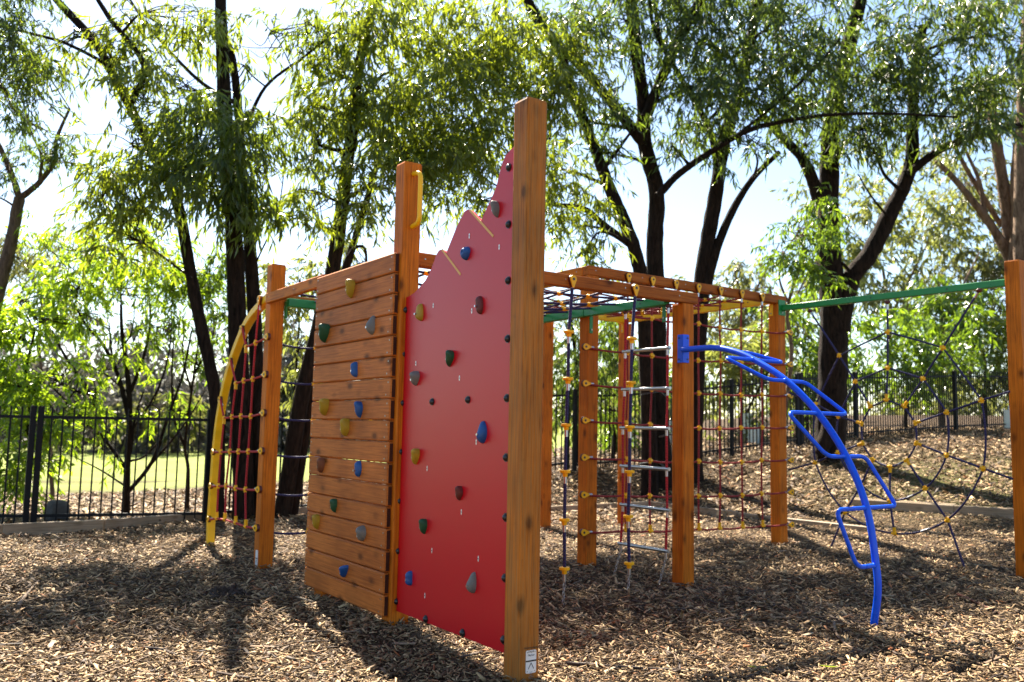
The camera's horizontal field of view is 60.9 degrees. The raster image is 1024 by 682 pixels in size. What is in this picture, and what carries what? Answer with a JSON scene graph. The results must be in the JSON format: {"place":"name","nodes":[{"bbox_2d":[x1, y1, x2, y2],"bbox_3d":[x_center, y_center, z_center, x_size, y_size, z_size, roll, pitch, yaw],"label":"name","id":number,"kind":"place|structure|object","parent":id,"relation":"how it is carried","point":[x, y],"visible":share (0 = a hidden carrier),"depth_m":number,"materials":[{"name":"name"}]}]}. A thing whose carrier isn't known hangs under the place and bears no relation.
{"place":"outdoors","nodes":[
{"label":"outdoors","id":0,"kind":"place"},
{"bbox_2d":[0,0,1022,418],"label":"sky","id":1,"kind":"structure","parent":0,"point":[686,199],"materials":[{"name":"white"}]},
{"bbox_2d":[0,415,1023,681],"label":"ground","id":2,"kind":"structure","parent":0,"point":[198,467],"depth_m":8.43,"materials":[{"name":"brown wood"}]},
{"bbox_2d":[0,406,36,523],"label":"metal fence","id":3,"kind":"object","parent":2,"relation":"on","point":[29,464],"visible":0.78,"depth_m":10.97,"materials":[{"name":"black metal"}]},
{"bbox_2d":[0,0,99,313],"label":"gum tree","id":4,"kind":"object","parent":2,"relation":"on","point":[51,160],"visible":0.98,"depth_m":11.09,"materials":[{"name":"green plant"}]},
{"bbox_2d":[1,519,103,535],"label":"timber edging","id":5,"kind":"object","parent":2,"relation":"on","point":[53,527],"visible":0.58,"depth_m":9.97,"materials":[{"name":"grey wood"}]},
{"bbox_2d":[46,500,69,521],"bbox_3d":[-6.067,2.314,11.612,0.271,0.382,0.248,5,-7,-35],"label":"stone","id":6,"kind":"object","parent":2,"relation":"on","point":[51,507],"visible":0.46,"depth_m":11.54,"materials":[{"name":"grey stone"}]},
{"bbox_2d":[0,278,128,513],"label":"shrub","id":7,"kind":"object","parent":2,"relation":"on","point":[11,391],"visible":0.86,"depth_m":12.60,"materials":[{"name":"green plant"}]},
{"bbox_2d":[0,212,130,499],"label":"shrub","id":8,"kind":"object","parent":2,"relation":"on","point":[21,264],"visible":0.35,"depth_m":15.43,"materials":[{"name":"green plant"}]},
{"bbox_2d":[0,202,225,512],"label":"shrub","id":9,"kind":"object","parent":2,"relation":"on","point":[92,290],"visible":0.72,"depth_m":13.12,"materials":[{"name":"green plant"}]},
{"bbox_2d":[30,406,210,523],"bbox_3d":[-5.050,1.743,11.337,2.121,1.744,0.082,3,-6,-18],"label":"metal fence","id":10,"kind":"object","parent":2,"relation":"on","point":[34,515],"visible":0.76,"depth_m":11.30,"materials":[{"name":"black metal"}]},
{"bbox_2d":[0,0,257,523],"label":"gum tree","id":11,"kind":"object","parent":2,"relation":"on","point":[137,211],"visible":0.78,"depth_m":11.10,"materials":[{"name":"green plant"}]},
{"bbox_2d":[103,514,201,529],"bbox_3d":[-4.543,2.330,11.162,0.050,0.180,1.649,-2,-8,25],"label":"timber edging","id":12,"kind":"object","parent":2,"relation":"on","point":[123,522],"visible":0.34,"depth_m":10.92,"materials":[{"name":"brown wood"}]},
{"bbox_2d":[143,646,174,654],"bbox_3d":[-1.961,1.730,4.873,0.240,0.023,0.059,-1,-6,24],"label":"stick","id":13,"kind":"object","parent":2,"relation":"on","point":[154,648],"visible":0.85,"depth_m":4.90,"materials":[{"name":"wood"}]},
{"bbox_2d":[125,239,245,510],"bbox_3d":[-4.949,0.619,13.375,1.846,4.373,1.402,0,-6,15],"label":"shrub","id":14,"kind":"object","parent":2,"relation":"on","point":[221,274],"visible":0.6,"depth_m":13.45,"materials":[{"name":"green plant"}]},
{"bbox_2d":[87,0,351,520],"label":"gum tree","id":15,"kind":"object","parent":2,"relation":"on","point":[246,213],"visible":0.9,"depth_m":11.35,"materials":[{"name":"green plant"}]},
{"bbox_2d":[202,584,273,599],"bbox_3d":[-2.065,1.882,6.500,0.525,0.113,0.299,0,-6,11],"label":"mulch clump","id":16,"kind":"object","parent":2,"relation":"on","point":[232,589],"visible":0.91,"depth_m":6.48,"materials":[{"name":"brown plant"}]},
{"bbox_2d":[227,507,307,517],"bbox_3d":[-3.587,2.472,12.308,1.439,0.170,0.051,3,-6,-33],"label":"timber edging","id":17,"kind":"object","parent":2,"relation":"on","point":[302,510],"visible":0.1,"depth_m":12.63,"materials":[{"name":"brown wood"}]},
{"bbox_2d":[0,315,557,454],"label":"treeline","id":18,"kind":"object","parent":2,"relation":"on","point":[112,399],"visible":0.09,"depth_m":50.12,"materials":[{"name":"green plant"}]},
{"bbox_2d":[245,239,367,427],"bbox_3d":[-3.330,0.519,14.553,2.953,4.642,1.968,2,-6,-7],"label":"shrub","id":19,"kind":"object","parent":2,"relation":"on","point":[292,376],"visible":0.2,"depth_m":14.63,"materials":[{"name":"green plant"}]},
{"bbox_2d":[257,0,478,518],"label":"gum tree","id":20,"kind":"object","parent":2,"relation":"on","point":[298,433],"visible":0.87,"depth_m":11.88,"materials":[{"name":"green plant"}]},
{"bbox_2d":[225,388,569,518],"bbox_3d":[-1.634,1.773,13.999,6.632,2.337,0.478,6,-7,-40],"label":"metal fence","id":21,"kind":"object","parent":2,"relation":"on","point":[229,511],"visible":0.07,"depth_m":15.79,"materials":[{"name":"black metal"}]},
{"bbox_2d":[300,0,658,497],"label":"gum tree","id":22,"kind":"object","parent":2,"relation":"on","point":[495,60],"visible":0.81,"depth_m":12.61,"materials":[{"name":"green plant"}]},
{"bbox_2d":[0,425,1012,526],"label":"leaf litter","id":23,"kind":"object","parent":2,"relation":"on","point":[159,505],"visible":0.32,"depth_m":14.94,"materials":[{"name":"brown plant"}]},
{"bbox_2d":[15,301,1007,453],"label":"woodland","id":24,"kind":"object","parent":2,"relation":"on","point":[196,414],"visible":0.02,"depth_m":53.23,"materials":[{"name":"green plant"}]},
{"bbox_2d":[0,506,1023,681],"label":"wood chips","id":25,"kind":"object","parent":2,"relation":"on","point":[271,602],"visible":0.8,"depth_m":5.91,"materials":[{"name":"brown wood"}]},
{"bbox_2d":[16,580,39,608],"bbox_3d":[-3.559,1.850,6.402,0.036,0.030,1.082,3,-6,-22],"label":"stick","id":26,"kind":"object","parent":25,"relation":"on","point":[20,602],"visible":0.94,"depth_m":6.19,"materials":[{"name":"beige wood"}]},
{"bbox_2d":[546,298,639,465],"bbox_3d":[1.494,0.841,16.828,2.722,3.461,2.229,5,-7,-35],"label":"weeping tree","id":27,"kind":"object","parent":2,"relation":"on","point":[602,376],"visible":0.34,"depth_m":16.58,"materials":[{"name":"green plant"}]},
{"bbox_2d":[551,501,647,511],"bbox_3d":[1.364,2.585,13.456,1.732,0.140,0.051,2,-6,-24],"label":"timber edging","id":28,"kind":"object","parent":2,"relation":"on","point":[575,507],"visible":0.34,"depth_m":13.44,"materials":[{"name":"brown wood"}]},
{"bbox_2d":[206,96,1023,681],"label":"climbing frame","id":29,"kind":"object","parent":2,"relation":"on","point":[442,518],"visible":1,"depth_m":5.78,"materials":[{"name":"brown wood"}]},
{"bbox_2d":[206,295,270,531],"bbox_3d":[-2.699,0.716,8.541,0.058,2.248,1.661,5,-7,-35],"label":"arch net","id":30,"kind":"object","parent":29,"relation":"attached to","point":[261,451],"visible":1,"depth_m":8.39,"materials":[{"name":"red fabric"}]},
{"bbox_2d":[274,344,371,534],"bbox_3d":[-1.102,0.822,8.713,2.538,2.110,0.152,5,-7,-35],"label":"side net","id":31,"kind":"object","parent":29,"relation":"attached to","point":[285,456],"visible":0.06,"depth_m":8.12,"materials":[{"name":"purple fabric"}]},
{"bbox_2d":[299,270,642,315],"bbox_3d":[-0.376,-0.334,7.697,2.484,0.129,2.487,5,-7,-35],"label":"overhead net","id":32,"kind":"object","parent":29,"relation":"attached to","point":[552,310],"visible":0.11,"depth_m":7.58,"materials":[{"name":"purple fabric"}]},
{"bbox_2d":[559,275,576,605],"bbox_3d":[0.424,0.738,6.608,0.127,2.518,0.079,5,-7,-35],"label":"knotted rope","id":33,"kind":"object","parent":29,"relation":"hanging from","point":[566,425],"visible":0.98,"depth_m":6.59,"materials":[{"name":"blue fabric"}]},
{"bbox_2d":[623,284,638,594],"bbox_3d":[0.958,0.770,6.979,0.141,2.491,0.079,5,-7,-35],"label":"knotted rope","id":34,"kind":"object","parent":29,"relation":"hanging from","point":[629,563],"visible":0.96,"depth_m":6.96,"materials":[{"name":"blue fabric"}]},
{"bbox_2d":[613,304,670,585],"bbox_3d":[1.134,0.895,7.601,0.068,2.397,0.675,5,-7,-35],"label":"rope ladder","id":35,"kind":"object","parent":29,"relation":"hanging from","point":[666,428],"visible":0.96,"depth_m":7.51,"materials":[{"name":"silver metal"}]},
{"bbox_2d":[544,279,743,316],"bbox_3d":[1.181,-0.435,10.319,2.632,0.129,2.425,5,-7,-35],"label":"overhead net","id":36,"kind":"object","parent":29,"relation":"attached to","point":[656,311],"visible":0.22,"depth_m":10.41,"materials":[{"name":"red fabric"}]},
{"bbox_2d":[579,273,793,535],"bbox_3d":[1.942,0.691,9.140,3.146,2.640,0.065,5,-7,-35],"label":"cargo net","id":37,"kind":"object","parent":29,"relation":"hanging from","point":[585,420],"visible":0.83,"depth_m":9.19,"materials":[{"name":"red fabric"}]},
{"bbox_2d":[788,288,1012,566],"bbox_3d":[3.845,0.871,8.917,0.060,2.621,2.442,5,-7,-35],"label":"web net","id":38,"kind":"object","parent":29,"relation":"hanging from","point":[981,400],"visible":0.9,"depth_m":8.73,"materials":[{"name":"blue fabric"}]},
{"bbox_2d":[566,661,713,671],"bbox_3d":[0.678,1.761,4.681,0.798,0.046,0.061,0,-6,15],"label":"stick","id":39,"kind":"object","parent":2,"relation":"on","point":[599,665],"visible":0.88,"depth_m":4.69,"materials":[{"name":"brown wood"}]},
{"bbox_2d":[597,320,718,452],"bbox_3d":[3.014,1.170,18.913,2.966,3.598,1.975,1,-6,6],"label":"shrub","id":40,"kind":"object","parent":2,"relation":"on","point":[636,432],"visible":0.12,"depth_m":18.80,"materials":[{"name":"green plant"}]},
{"bbox_2d":[572,373,799,472],"bbox_3d":[3.569,1.647,17.047,5.314,2.262,0.166,4,-6,-24],"label":"metal fence","id":41,"kind":"object","parent":2,"relation":"on","point":[731,386],"visible":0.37,"depth_m":17.30,"materials":[{"name":"black metal"}]},
{"bbox_2d":[648,501,737,516],"bbox_3d":[2.741,2.592,13.298,1.514,0.140,0.050,-2,-6,41],"label":"timber edging","id":42,"kind":"object","parent":2,"relation":"on","point":[705,510],"visible":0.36,"depth_m":13.11,"materials":[{"name":"brown wood"}]},
{"bbox_2d":[498,0,957,490],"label":"gum tree","id":43,"kind":"object","parent":2,"relation":"on","point":[641,134],"visible":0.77,"depth_m":14.36,"materials":[{"name":"green plant"}]},
{"bbox_2d":[669,311,799,440],"bbox_3d":[5.375,1.197,21.052,3.386,3.862,2.900,1,-6,2],"label":"bush","id":44,"kind":"object","parent":2,"relation":"on","point":[731,371],"visible":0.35,"depth_m":20.76,"materials":[{"name":"green plant"}]},
{"bbox_2d":[621,0,862,482],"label":"gum tree","id":45,"kind":"object","parent":2,"relation":"on","point":[711,243],"visible":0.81,"depth_m":14.54,"materials":[{"name":"green plant"}]},
{"bbox_2d":[671,269,820,375],"bbox_3d":[8.953,0.119,32.606,4.782,6.480,6.477,14,-14,-66],"label":"gum tree","id":46,"kind":"object","parent":2,"relation":"on","point":[817,311],"visible":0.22,"depth_m":32.82,"materials":[{"name":"green plant"}]},
{"bbox_2d":[707,243,786,369],"bbox_3d":[10.105,-1.448,40.608,5.370,6.031,4.885,-1,-6,22],"label":"gum tree","id":47,"kind":"object","parent":2,"relation":"on","point":[744,284],"visible":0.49,"depth_m":39.67,"materials":[{"name":"green plant"}]},
{"bbox_2d":[743,413,751,437],"bbox_3d":[5.605,2.003,20.605,0.240,0.820,0.277,5,-7,-35],"label":"tree guard","id":48,"kind":"object","parent":2,"relation":"on","point":[747,422],"visible":0.16,"depth_m":20.55,"materials":[{"name":"white"}]},
{"bbox_2d":[748,423,758,443],"bbox_3d":[5.357,2.074,19.099,0.222,0.570,0.256,5,-7,-35],"label":"tree guard","id":49,"kind":"object","parent":2,"relation":"on","point":[751,439],"visible":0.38,"depth_m":19.03,"materials":[{"name":"white plastic"}]},
{"bbox_2d":[750,182,859,415],"bbox_3d":[5.034,-0.170,14.884,1.672,5.206,1.692,-4,-7,39],"label":"young tree","id":50,"kind":"object","parent":2,"relation":"on","point":[812,273],"visible":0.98,"depth_m":14.92,"materials":[{"name":"green plant"}]},
{"bbox_2d":[738,513,875,531],"bbox_3d":[3.938,2.488,11.842,0.052,0.120,2.253,5,-7,-33],"label":"timber edging","id":51,"kind":"object","parent":2,"relation":"on","point":[827,524],"visible":0.44,"depth_m":11.62,"materials":[{"name":"beige wood"}]},
{"bbox_2d":[746,290,897,435],"bbox_3d":[7.550,0.738,21.152,3.674,4.106,2.800,0,-6,14],"label":"bush","id":52,"kind":"object","parent":2,"relation":"on","point":[810,364],"visible":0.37,"depth_m":21.07,"materials":[{"name":"green plant"}]},
{"bbox_2d":[832,620,886,658],"bbox_3d":[2.091,1.844,5.403,0.136,0.050,0.806,1,-6,-1],"label":"stick","id":53,"kind":"object","parent":2,"relation":"on","point":[841,640],"visible":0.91,"depth_m":5.31,"materials":[{"name":"wood"}]},
{"bbox_2d":[733,0,1023,461],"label":"gum tree","id":54,"kind":"object","parent":2,"relation":"on","point":[910,87],"visible":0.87,"depth_m":15.43,"materials":[{"name":"green plant"}]},
{"bbox_2d":[768,144,999,350],"bbox_3d":[13.624,-2.986,30.445,7.428,8.337,6.282,5,-7,-35],"label":"gum tree","id":55,"kind":"object","parent":2,"relation":"on","point":[902,237],"visible":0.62,"depth_m":29.81,"materials":[{"name":"green plant"}]},
{"bbox_2d":[850,499,953,513],"bbox_3d":[5.635,2.463,12.608,1.390,0.265,0.090,-3,-7,35],"label":"timber edging","id":56,"kind":"object","parent":2,"relation":"on","point":[913,507],"visible":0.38,"depth_m":12.48,"materials":[{"name":"brown wood"}]},
{"bbox_2d":[798,370,1009,444],"bbox_3d":[10.696,1.666,21.285,11.113,2.249,0.374,5,-7,-31],"label":"metal fence","id":57,"kind":"object","parent":2,"relation":"on","point":[954,402],"visible":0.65,"depth_m":20.89,"materials":[{"name":"black metal"}]},
{"bbox_2d":[847,304,1000,428],"bbox_3d":[10.549,0.739,22.755,4.320,3.469,3.076,4,-6,-24],"label":"bush","id":58,"kind":"object","parent":2,"relation":"on","point":[925,354],"visible":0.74,"depth_m":22.40,"materials":[{"name":"green plant"}]},
{"bbox_2d":[872,252,1006,425],"bbox_3d":[12.947,0.026,26.082,3.245,5.373,4.095,5,-7,-35],"label":"gum tree","id":59,"kind":"object","parent":2,"relation":"on","point":[936,303],"visible":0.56,"depth_m":25.61,"materials":[{"name":"green plant"}]},
{"bbox_2d":[884,155,1010,373],"bbox_3d":[16.109,-2.772,30.215,5.834,7.853,4.370,2,-6,-11],"label":"gum tree","id":60,"kind":"object","parent":2,"relation":"on","point":[989,270],"visible":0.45,"depth_m":29.98,"materials":[{"name":"green plant"}]},
{"bbox_2d":[927,309,1007,426],"bbox_3d":[14.096,0.786,24.865,4.835,3.620,3.327,0,-6,15],"label":"bush","id":61,"kind":"object","parent":2,"relation":"on","point":[998,359],"visible":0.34,"depth_m":24.97,"materials":[{"name":"green plant"}]},
{"bbox_2d":[919,0,1023,261],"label":"gum tree","id":62,"kind":"object","parent":2,"relation":"on","point":[1009,240],"visible":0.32,"depth_m":19.89,"materials":[{"name":"green plant"}]},
{"bbox_2d":[956,593,999,613],"bbox_3d":[3.543,1.992,6.604,0.028,0.048,0.600,1,-6,-1],"label":"stick","id":63,"kind":"object","parent":2,"relation":"on","point":[961,595],"visible":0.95,"depth_m":6.68,"materials":[{"name":"brown wood"}]},
{"bbox_2d":[954,505,1013,518],"bbox_3d":[6.800,2.401,11.756,1.488,0.265,0.090,-3,-7,37],"label":"timber edging","id":64,"kind":"object","parent":2,"relation":"on","point":[991,511],"visible":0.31,"depth_m":11.93,"materials":[{"name":"brown wood"}]},
{"bbox_2d":[1004,405,1009,428],"bbox_3d":[12.944,2.033,22.688,0.150,0.720,0.173,5,-7,-35],"label":"tree guard","id":65,"kind":"object","parent":2,"relation":"on","point":[1007,420],"visible":0.61,"depth_m":22.64,"materials":[{"name":"white"}]}
]}

